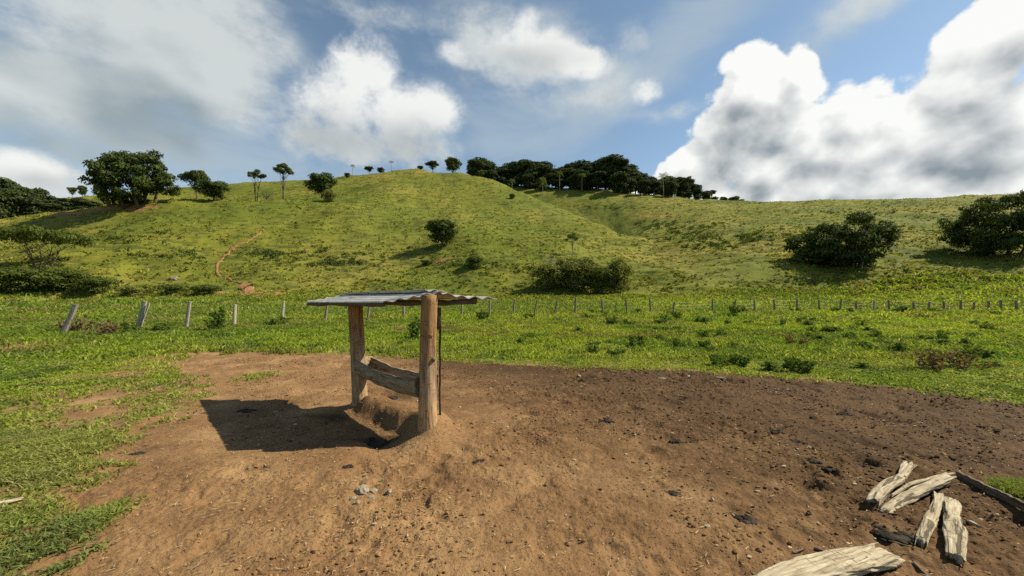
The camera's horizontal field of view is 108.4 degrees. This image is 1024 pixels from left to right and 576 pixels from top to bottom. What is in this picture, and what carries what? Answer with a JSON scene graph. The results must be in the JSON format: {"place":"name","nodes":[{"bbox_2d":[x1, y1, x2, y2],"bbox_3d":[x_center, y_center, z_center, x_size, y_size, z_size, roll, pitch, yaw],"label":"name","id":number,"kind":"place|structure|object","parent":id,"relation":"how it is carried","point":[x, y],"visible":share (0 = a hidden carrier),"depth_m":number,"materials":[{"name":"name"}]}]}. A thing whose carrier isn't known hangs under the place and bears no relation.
{"place":"outdoors","nodes":[
{"label":"outdoors","id":0,"kind":"place"},
{"bbox_2d":[0,427,151,575],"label":"grass","id":1,"kind":"structure","parent":0,"point":[35,447],"depth_m":2.90,"materials":[{"name":"green plant"}]},
{"bbox_2d":[215,229,284,297],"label":"dirt path","id":2,"kind":"structure","parent":0,"point":[248,288],"depth_m":66.03,"materials":[{"name":"brown soil"}]},
{"bbox_2d":[0,342,1023,575],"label":"dirt yard","id":3,"kind":"structure","parent":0,"point":[160,548],"depth_m":3.24,"materials":[{"name":"brown soil"}]},
{"bbox_2d":[356,484,368,494],"bbox_3d":[-1.199,1.612,2.967,0.100,0.053,0.090,1,-2,-44],"label":"stone","id":4,"kind":"object","parent":3,"relation":"on","point":[362,489],"visible":1,"depth_m":2.94,"materials":[{"name":"beige stone"}]},
{"bbox_2d":[362,437,389,447],"bbox_3d":[-1.536,1.711,4.035,0.338,0.047,0.302,-1,-1,31],"label":"cow dung","id":5,"kind":"object","parent":3,"relation":"on","point":[376,444],"visible":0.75,"depth_m":4.03,"materials":[{"name":"black"}]},
{"bbox_2d":[306,289,496,431],"bbox_3d":[-1.743,0.968,4.995,3.360,1.880,1.060,-1,-2,44],"label":"trough shelter","id":6,"kind":"object","parent":3,"relation":"on","point":[421,385],"visible":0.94,"depth_m":4.23,"materials":[{"name":"brown wood"}]},
{"bbox_2d":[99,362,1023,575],"bbox_3d":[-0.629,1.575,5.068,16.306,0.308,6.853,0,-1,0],"label":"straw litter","id":7,"kind":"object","parent":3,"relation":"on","point":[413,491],"visible":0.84,"depth_m":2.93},
{"bbox_2d":[230,357,1023,575],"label":"soil clods","id":8,"kind":"object","parent":3,"relation":"on","point":[407,539],"visible":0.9,"depth_m":3.73,"materials":[{"name":"brown soil"}]},
{"bbox_2d":[729,512,757,524],"bbox_3d":[1.650,1.636,2.618,0.246,0.039,0.168,0,-1,9],"label":"cow dung","id":9,"kind":"object","parent":3,"relation":"on","point":[745,519],"visible":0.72,"depth_m":2.60,"materials":[{"name":"grey"}]},
{"bbox_2d":[752,542,905,575],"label":"split log","id":10,"kind":"object","parent":3,"relation":"on","point":[861,560],"visible":1,"depth_m":2.08,"materials":[{"name":"brown wood"}]},
{"bbox_2d":[865,460,916,507],"bbox_3d":[3.202,1.613,3.090,1.182,0.099,0.109,1,-1,-33],"label":"forked log","id":11,"kind":"object","parent":3,"relation":"on","point":[880,492],"visible":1,"depth_m":2.95,"materials":[{"name":"brown wood"}]},
{"bbox_2d":[869,526,918,544],"bbox_3d":[2.515,1.628,2.435,0.260,0.044,0.203,0,-1,9],"label":"log","id":12,"kind":"object","parent":3,"relation":"on","point":[885,534],"visible":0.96,"depth_m":2.41,"materials":[{"name":"grey wood"}]},
{"bbox_2d":[879,472,956,513],"bbox_3d":[3.204,1.607,2.907,1.128,0.100,0.093,1,-1,-23],"label":"split slab","id":13,"kind":"object","parent":3,"relation":"on","point":[909,496],"depth_m":2.87,"materials":[{"name":"brown wood"}]},
{"bbox_2d":[890,472,954,497],"bbox_3d":[3.408,1.606,3.058,1.046,0.045,0.048,0,-1,-20],"label":"long stick","id":14,"kind":"object","parent":3,"relation":"on","point":[906,486],"visible":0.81,"depth_m":3.00,"materials":[{"name":"brown wood"}]},
{"bbox_2d":[914,491,943,548],"bbox_3d":[2.971,1.622,2.614,1.058,0.088,0.083,1,-2,-37],"label":"twisted log","id":15,"kind":"object","parent":3,"relation":"on","point":[929,523],"visible":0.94,"depth_m":2.53,"materials":[{"name":"brown wood"}]},
{"bbox_2d":[942,496,967,564],"bbox_3d":[2.987,1.601,2.496,1.047,0.104,0.109,1,-2,-41],"label":"waisted log","id":16,"kind":"object","parent":3,"relation":"on","point":[954,531],"visible":1,"depth_m":2.36,"materials":[{"name":"brown wood"}]},
{"bbox_2d":[955,471,1023,510],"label":"edging board","id":17,"kind":"object","parent":3,"relation":"on","point":[1010,499],"visible":0.97,"depth_m":2.88,"materials":[{"name":"brown wood"}]},
{"bbox_2d":[983,474,1023,499],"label":"grass","id":18,"kind":"structure","parent":3,"relation":"on","point":[1013,487],"depth_m":2.98,"materials":[{"name":"green plant"}]},
{"bbox_2d":[0,168,1023,301],"bbox_3d":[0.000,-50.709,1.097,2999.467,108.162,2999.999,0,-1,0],"label":"hills","id":19,"kind":"structure","parent":0,"point":[567,196],"depth_m":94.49,"materials":[{"name":"green plant"}]},
{"bbox_2d":[0,191,12,218],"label":"tree","id":20,"kind":"object","parent":19,"relation":"on","point":[3,209],"visible":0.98,"depth_m":109.49,"materials":[{"name":"green plant"}]},
{"bbox_2d":[0,177,20,217],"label":"tree","id":21,"kind":"object","parent":19,"relation":"on","point":[6,183],"visible":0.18,"depth_m":121.96,"materials":[{"name":"green plant"}]},
{"bbox_2d":[0,188,30,217],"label":"tree","id":22,"kind":"object","parent":19,"relation":"on","point":[16,196],"visible":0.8,"depth_m":111.81,"materials":[{"name":"green plant"}]},
{"bbox_2d":[7,186,33,196],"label":"tree","id":23,"kind":"object","parent":19,"relation":"on","point":[24,189],"visible":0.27,"depth_m":120.73,"materials":[{"name":"green plant"}]},
{"bbox_2d":[0,265,41,292],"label":"bush","id":24,"kind":"object","parent":19,"relation":"on","point":[11,278],"visible":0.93,"depth_m":51.39,"materials":[{"name":"green plant"}]},
{"bbox_2d":[20,196,46,214],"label":"tree","id":25,"kind":"object","parent":19,"relation":"on","point":[32,204],"visible":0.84,"depth_m":113.46,"materials":[{"name":"green plant"}]},
{"bbox_2d":[27,187,49,208],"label":"tree","id":26,"kind":"object","parent":19,"relation":"on","point":[39,192],"visible":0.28,"depth_m":123.81,"materials":[{"name":"green plant"}]},
{"bbox_2d":[0,224,97,270],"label":"spreading tree","id":27,"kind":"object","parent":19,"relation":"on","point":[28,234],"visible":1,"depth_m":62.81,"materials":[{"name":"green plant"}]},
{"bbox_2d":[41,195,56,210],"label":"tree","id":28,"kind":"object","parent":19,"relation":"on","point":[48,199],"visible":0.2,"depth_m":123.54,"materials":[{"name":"green plant"}]},
{"bbox_2d":[41,203,66,212],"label":"tree","id":29,"kind":"object","parent":19,"relation":"on","point":[51,207],"visible":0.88,"depth_m":113.62,"materials":[{"name":"green plant"}]},
{"bbox_2d":[24,266,94,291],"bbox_3d":[-66.562,-1.121,54.360,6.573,4.427,6.713,0,-1,-8],"label":"bush","id":30,"kind":"object","parent":19,"relation":"on","point":[61,278],"visible":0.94,"depth_m":53.62,"materials":[{"name":"green plant"}]},
{"bbox_2d":[51,197,74,210],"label":"tree","id":31,"kind":"object","parent":19,"relation":"on","point":[65,203],"visible":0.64,"depth_m":121.44,"materials":[{"name":"green plant"}]},
{"bbox_2d":[68,197,92,208],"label":"tree","id":32,"kind":"object","parent":19,"relation":"on","point":[78,201],"visible":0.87,"depth_m":119.47,"materials":[{"name":"green plant"}]},
{"bbox_2d":[77,185,87,195],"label":"round tree","id":33,"kind":"object","parent":19,"relation":"on","point":[82,190],"visible":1,"depth_m":184.50,"materials":[{"name":"green plant"}]},
{"bbox_2d":[71,275,116,294],"bbox_3d":[-62.443,-0.369,55.159,4.557,3.188,4.462,0,-1,6],"label":"bush","id":34,"kind":"object","parent":19,"relation":"on","point":[97,283],"visible":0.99,"depth_m":54.55,"materials":[{"name":"green plant"}]},
{"bbox_2d":[77,149,182,208],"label":"broad tree","id":35,"kind":"object","parent":19,"relation":"on","point":[136,177],"visible":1,"depth_m":98.98,"materials":[{"name":"green plant"}]},
{"bbox_2d":[114,285,145,294],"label":"bush","id":36,"kind":"object","parent":19,"relation":"on","point":[132,289],"visible":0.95,"depth_m":52.58,"materials":[{"name":"green plant"}]},
{"bbox_2d":[162,284,184,293],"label":"bush","id":37,"kind":"object","parent":19,"relation":"on","point":[171,288],"visible":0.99,"depth_m":52.93,"materials":[{"name":"green plant"}]},
{"bbox_2d":[177,170,210,198],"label":"round tree","id":38,"kind":"object","parent":19,"relation":"on","point":[194,176],"visible":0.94,"depth_m":120.78,"materials":[{"name":"green plant"}]},
{"bbox_2d":[188,284,219,294],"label":"bush","id":39,"kind":"object","parent":19,"relation":"on","point":[203,289],"visible":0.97,"depth_m":52.71,"materials":[{"name":"green plant"}]},
{"bbox_2d":[192,179,231,200],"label":"round tree","id":40,"kind":"object","parent":19,"relation":"on","point":[218,189],"visible":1,"depth_m":111.02,"materials":[{"name":"green plant"}]},
{"bbox_2d":[247,169,266,200],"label":"umbrella tree","id":41,"kind":"object","parent":19,"relation":"on","point":[254,174],"visible":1,"depth_m":126.36,"materials":[{"name":"green plant"}]},
{"bbox_2d":[272,163,293,198],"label":"umbrella tree","id":42,"kind":"object","parent":19,"relation":"on","point":[280,170],"visible":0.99,"depth_m":128.39,"materials":[{"name":"green plant"}]},
{"bbox_2d":[303,172,338,197],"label":"round tree","id":43,"kind":"object","parent":19,"relation":"on","point":[321,182],"visible":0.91,"depth_m":129.97,"materials":[{"name":"green plant"}]},
{"bbox_2d":[321,189,336,201],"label":"round tree","id":44,"kind":"object","parent":19,"relation":"on","point":[332,195],"visible":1,"depth_m":121.89,"materials":[{"name":"green plant"}]},
{"bbox_2d":[424,218,458,247],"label":"round tree","id":45,"kind":"object","parent":19,"relation":"on","point":[440,230],"visible":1,"depth_m":84.12,"materials":[{"name":"green plant"}]},
{"bbox_2d":[444,156,462,172],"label":"round tree","id":46,"kind":"object","parent":19,"relation":"on","point":[452,163],"visible":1,"depth_m":223.87,"materials":[{"name":"green plant"}]},
{"bbox_2d":[0,203,948,300],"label":"scrub","id":47,"kind":"object","parent":19,"relation":"on","point":[271,254],"visible":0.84,"depth_m":80.75,"materials":[{"name":"green plant"}]},
{"bbox_2d":[465,255,483,269],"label":"bush","id":48,"kind":"object","parent":19,"relation":"on","point":[474,261],"visible":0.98,"depth_m":70.44,"materials":[{"name":"green plant"}]},
{"bbox_2d":[467,159,485,176],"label":"tree","id":49,"kind":"object","parent":19,"relation":"on","point":[476,167],"visible":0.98,"depth_m":239.22,"materials":[{"name":"green plant"}]},
{"bbox_2d":[485,170,497,179],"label":"tree","id":50,"kind":"object","parent":19,"relation":"on","point":[490,174],"visible":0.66,"depth_m":260.39,"materials":[{"name":"green plant"}]},
{"bbox_2d":[496,166,512,181],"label":"tree","id":51,"kind":"object","parent":19,"relation":"on","point":[502,172],"visible":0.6,"depth_m":269.31,"materials":[{"name":"green plant"}]},
{"bbox_2d":[509,161,526,186],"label":"tree","id":52,"kind":"object","parent":19,"relation":"on","point":[519,168],"visible":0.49,"depth_m":268.25,"materials":[{"name":"green plant"}]},
{"bbox_2d":[515,160,538,172],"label":"tree","id":53,"kind":"object","parent":19,"relation":"on","point":[526,164],"visible":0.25,"depth_m":263.43,"materials":[{"name":"green plant"}]},
{"bbox_2d":[521,173,534,188],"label":"tree","id":54,"kind":"object","parent":19,"relation":"on","point":[526,180],"visible":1,"depth_m":248.49,"materials":[{"name":"green plant"}]},
{"bbox_2d":[523,168,543,188],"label":"tree","id":55,"kind":"object","parent":19,"relation":"on","point":[535,173],"visible":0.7,"depth_m":252.56,"materials":[{"name":"green plant"}]},
{"bbox_2d":[536,177,548,190],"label":"tree","id":56,"kind":"object","parent":19,"relation":"on","point":[543,186],"visible":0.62,"depth_m":243.72,"materials":[{"name":"green plant"}]},
{"bbox_2d":[534,163,552,176],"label":"tree","id":57,"kind":"object","parent":19,"relation":"on","point":[544,168],"visible":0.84,"depth_m":254.05,"materials":[{"name":"green plant"}]},
{"bbox_2d":[526,262,566,289],"bbox_3d":[5.881,-1.718,61.480,7.114,5.210,7.059,0,-1,4],"label":"shrub","id":58,"kind":"object","parent":19,"relation":"on","point":[551,272],"visible":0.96,"depth_m":60.26,"materials":[{"name":"green plant"}]},
{"bbox_2d":[543,173,560,188],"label":"tree","id":59,"kind":"object","parent":19,"relation":"on","point":[551,178],"visible":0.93,"depth_m":245.06,"materials":[{"name":"green plant"}]},
{"bbox_2d":[552,168,569,188],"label":"tree","id":60,"kind":"object","parent":19,"relation":"on","point":[564,170],"visible":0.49,"depth_m":249.68,"materials":[{"name":"green plant"}]},
{"bbox_2d":[555,256,578,288],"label":"shrub","id":61,"kind":"object","parent":19,"relation":"on","point":[563,260],"visible":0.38,"depth_m":60.76,"materials":[{"name":"green plant"}]},
{"bbox_2d":[561,162,580,169],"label":"tree","id":62,"kind":"object","parent":19,"relation":"on","point":[573,165],"visible":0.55,"depth_m":258.26,"materials":[{"name":"green plant"}]},
{"bbox_2d":[566,176,576,189],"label":"tree","id":63,"kind":"object","parent":19,"relation":"on","point":[571,181],"visible":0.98,"depth_m":237.46,"materials":[{"name":"green plant"}]},
{"bbox_2d":[564,232,578,256],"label":"sapling tree","id":64,"kind":"object","parent":19,"relation":"on","point":[573,236],"visible":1,"depth_m":80.94,"materials":[{"name":"green plant"}]},
{"bbox_2d":[559,255,600,291],"bbox_3d":[11.030,-2.058,60.665,8.224,6.631,8.288,0,-1,13],"label":"shrub","id":65,"kind":"object","parent":19,"relation":"on","point":[576,266],"visible":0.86,"depth_m":59.30,"materials":[{"name":"green plant"}]},
{"bbox_2d":[573,170,589,189],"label":"tree","id":66,"kind":"object","parent":19,"relation":"on","point":[580,184],"visible":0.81,"depth_m":234.74,"materials":[{"name":"green plant"}]},
{"bbox_2d":[587,171,608,190],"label":"tree","id":67,"kind":"object","parent":19,"relation":"on","point":[596,176],"visible":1,"depth_m":230.12,"materials":[{"name":"green plant"}]},
{"bbox_2d":[584,265,619,293],"bbox_3d":[14.358,-1.156,58.986,5.530,5.046,5.415,0,-1,-5],"label":"shrub","id":68,"kind":"object","parent":19,"relation":"on","point":[600,276],"visible":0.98,"depth_m":57.73,"materials":[{"name":"green plant"}]},
{"bbox_2d":[589,161,616,188],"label":"tree","id":69,"kind":"object","parent":19,"relation":"on","point":[603,165],"visible":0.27,"depth_m":236.27,"materials":[{"name":"green plant"}]},
{"bbox_2d":[601,166,618,189],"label":"tree","id":70,"kind":"object","parent":19,"relation":"on","point":[609,170],"visible":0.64,"depth_m":232.57,"materials":[{"name":"green plant"}]},
{"bbox_2d":[596,154,629,167],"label":"tree","id":71,"kind":"object","parent":19,"relation":"on","point":[617,159],"visible":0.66,"depth_m":235.23,"materials":[{"name":"green plant"}]},
{"bbox_2d":[609,171,630,193],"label":"tree","id":72,"kind":"object","parent":19,"relation":"on","point":[619,182],"visible":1,"depth_m":222.59,"materials":[{"name":"green plant"}]},
{"bbox_2d":[607,256,634,291],"bbox_3d":[16.922,-1.883,58.850,4.746,6.370,5.018,1,-2,-40],"label":"shrub","id":73,"kind":"object","parent":19,"relation":"on","point":[619,267],"visible":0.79,"depth_m":58.07,"materials":[{"name":"green plant"}]},
{"bbox_2d":[623,178,636,193],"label":"tree","id":74,"kind":"object","parent":19,"relation":"on","point":[631,183],"visible":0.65,"depth_m":226.49,"materials":[{"name":"green plant"}]},
{"bbox_2d":[622,169,641,179],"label":"tree","id":75,"kind":"object","parent":19,"relation":"on","point":[631,172],"visible":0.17,"depth_m":237.71,"materials":[{"name":"green plant"}]},
{"bbox_2d":[637,180,652,194],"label":"tree","id":76,"kind":"object","parent":19,"relation":"on","point":[643,184],"visible":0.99,"depth_m":218.53,"materials":[{"name":"green plant"}]},
{"bbox_2d":[647,179,662,194],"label":"tree","id":77,"kind":"object","parent":19,"relation":"on","point":[654,189],"visible":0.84,"depth_m":223.36,"materials":[{"name":"green plant"}]},
{"bbox_2d":[664,181,678,196],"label":"tree","id":78,"kind":"object","parent":19,"relation":"on","point":[672,185],"visible":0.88,"depth_m":217.41,"materials":[{"name":"green plant"}]},
{"bbox_2d":[674,182,690,197],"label":"tree","id":79,"kind":"object","parent":19,"relation":"on","point":[682,188],"visible":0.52,"depth_m":230.36,"materials":[{"name":"green plant"}]},
{"bbox_2d":[679,176,694,198],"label":"umbrella tree","id":80,"kind":"object","parent":19,"relation":"on","point":[688,179],"visible":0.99,"depth_m":224.95,"materials":[{"name":"green plant"}]},
{"bbox_2d":[782,211,902,267],"bbox_3d":[57.005,-8.120,64.737,16.022,9.848,16.078,-1,-2,42],"label":"tree","id":81,"kind":"object","parent":19,"relation":"on","point":[829,248],"visible":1,"depth_m":61.63,"materials":[{"name":"green plant"}]},
{"bbox_2d":[936,189,1023,255],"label":"tree","id":82,"kind":"object","parent":19,"relation":"on","point":[982,239],"visible":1,"depth_m":69.33,"materials":[{"name":"green plant"}]},
{"bbox_2d":[0,317,1023,360],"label":"meadow grass","id":83,"kind":"structure","parent":0,"point":[1004,341],"depth_m":12.64,"materials":[{"name":"green plant"}]},
{"bbox_2d":[0,280,1023,551],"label":"meadow","id":84,"kind":"structure","parent":0,"point":[170,404],"depth_m":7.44,"materials":[{"name":"plant"}]},
{"bbox_2d":[54,315,96,330],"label":"weed","id":85,"kind":"object","parent":84,"relation":"on","point":[60,325],"visible":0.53,"depth_m":15.32,"materials":[{"name":"brown plant"}]},
{"bbox_2d":[75,320,121,334],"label":"weed","id":86,"kind":"object","parent":84,"relation":"on","point":[106,329],"visible":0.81,"depth_m":14.11,"materials":[{"name":"brown plant"}]},
{"bbox_2d":[117,320,141,331],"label":"weed","id":87,"kind":"object","parent":84,"relation":"on","point":[125,324],"visible":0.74,"depth_m":15.25,"materials":[{"name":"green plant"}]},
{"bbox_2d":[141,323,174,330],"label":"weed","id":88,"kind":"object","parent":84,"relation":"on","point":[157,326],"visible":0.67,"depth_m":15.75,"materials":[{"name":"green plant"}]},
{"bbox_2d":[204,306,230,330],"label":"weed","id":89,"kind":"object","parent":84,"relation":"on","point":[219,322],"visible":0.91,"depth_m":16.25,"materials":[{"name":"green plant"}]},
{"bbox_2d":[262,316,289,324],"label":"weed","id":90,"kind":"object","parent":84,"relation":"on","point":[282,318],"visible":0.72,"depth_m":18.89,"materials":[{"name":"green plant"}]},
{"bbox_2d":[407,316,419,338],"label":"weed","id":91,"kind":"object","parent":84,"relation":"on","point":[415,327],"visible":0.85,"depth_m":13.26,"materials":[{"name":"green plant"}]},
{"bbox_2d":[476,310,489,319],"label":"weed","id":92,"kind":"object","parent":84,"relation":"on","point":[482,314],"visible":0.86,"depth_m":23.23,"materials":[{"name":"green plant"}]},
{"bbox_2d":[0,271,1023,321],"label":"meadow grass","id":93,"kind":"structure","parent":84,"relation":"on","point":[250,310],"depth_m":37.53,"materials":[{"name":"green plant"}]},
{"bbox_2d":[61,297,1020,331],"bbox_3d":[11.759,1.544,28.214,64.808,1.643,11.349,0,-1,-14],"label":"wire fence","id":94,"kind":"object","parent":84,"relation":"on","point":[74,307],"visible":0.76,"depth_m":24.05,"materials":[{"name":"grey wood"}]},
{"bbox_2d":[606,348,625,356],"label":"meadow weed","id":95,"kind":"object","parent":84,"relation":"on","point":[616,351],"visible":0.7,"depth_m":9.56,"materials":[{"name":"green plant"}]},
{"bbox_2d":[627,333,646,343],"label":"weed","id":96,"kind":"object","parent":84,"relation":"on","point":[630,337],"visible":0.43,"depth_m":11.64,"materials":[{"name":"green plant"}]},
{"bbox_2d":[627,339,647,346],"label":"meadow weed","id":97,"kind":"object","parent":84,"relation":"on","point":[634,342],"visible":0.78,"depth_m":11.11,"materials":[{"name":"green plant"}]},
{"bbox_2d":[708,352,729,365],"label":"weed","id":98,"kind":"object","parent":84,"relation":"on","point":[716,359],"visible":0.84,"depth_m":8.15,"materials":[{"name":"green plant"}]},
{"bbox_2d":[727,353,751,366],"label":"weed","id":99,"kind":"object","parent":84,"relation":"on","point":[733,359],"visible":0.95,"depth_m":8.14,"materials":[{"name":"green plant"}]},
{"bbox_2d":[757,360,781,370],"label":"meadow weed","id":100,"kind":"object","parent":84,"relation":"on","point":[766,364],"visible":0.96,"depth_m":7.77,"materials":[{"name":"green plant"}]},
{"bbox_2d":[783,332,809,344],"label":"weed","id":101,"kind":"object","parent":84,"relation":"on","point":[802,340],"visible":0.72,"depth_m":11.44,"materials":[{"name":"brown plant"}]},
{"bbox_2d":[781,356,816,373],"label":"weed","id":102,"kind":"object","parent":84,"relation":"on","point":[789,364],"visible":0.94,"depth_m":7.58,"materials":[{"name":"green plant"}]},
{"bbox_2d":[889,342,911,351],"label":"meadow weed","id":103,"kind":"object","parent":84,"relation":"on","point":[899,346],"visible":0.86,"depth_m":10.14,"materials":[{"name":"green plant"}]},
{"bbox_2d":[910,347,947,370],"bbox_3d":[8.739,1.510,7.716,0.882,0.545,0.538,1,-2,-37],"label":"weed","id":104,"kind":"object","parent":84,"relation":"on","point":[935,361],"visible":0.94,"depth_m":7.71,"materials":[{"name":"brown plant"}]},
{"bbox_2d":[935,347,997,368],"bbox_3d":[9.586,1.518,7.836,0.549,0.491,0.901,0,-1,15],"label":"weed","id":105,"kind":"object","parent":84,"relation":"on","point":[963,362],"visible":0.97,"depth_m":7.88,"materials":[{"name":"brown plant"}]},
{"bbox_2d":[959,346,994,357],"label":"weed","id":106,"kind":"object","parent":84,"relation":"on","point":[975,350],"visible":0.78,"depth_m":9.21,"materials":[{"name":"green plant"}]},
{"bbox_2d":[0,0,1023,201],"label":"sky","id":107,"kind":"structure","parent":0,"point":[750,100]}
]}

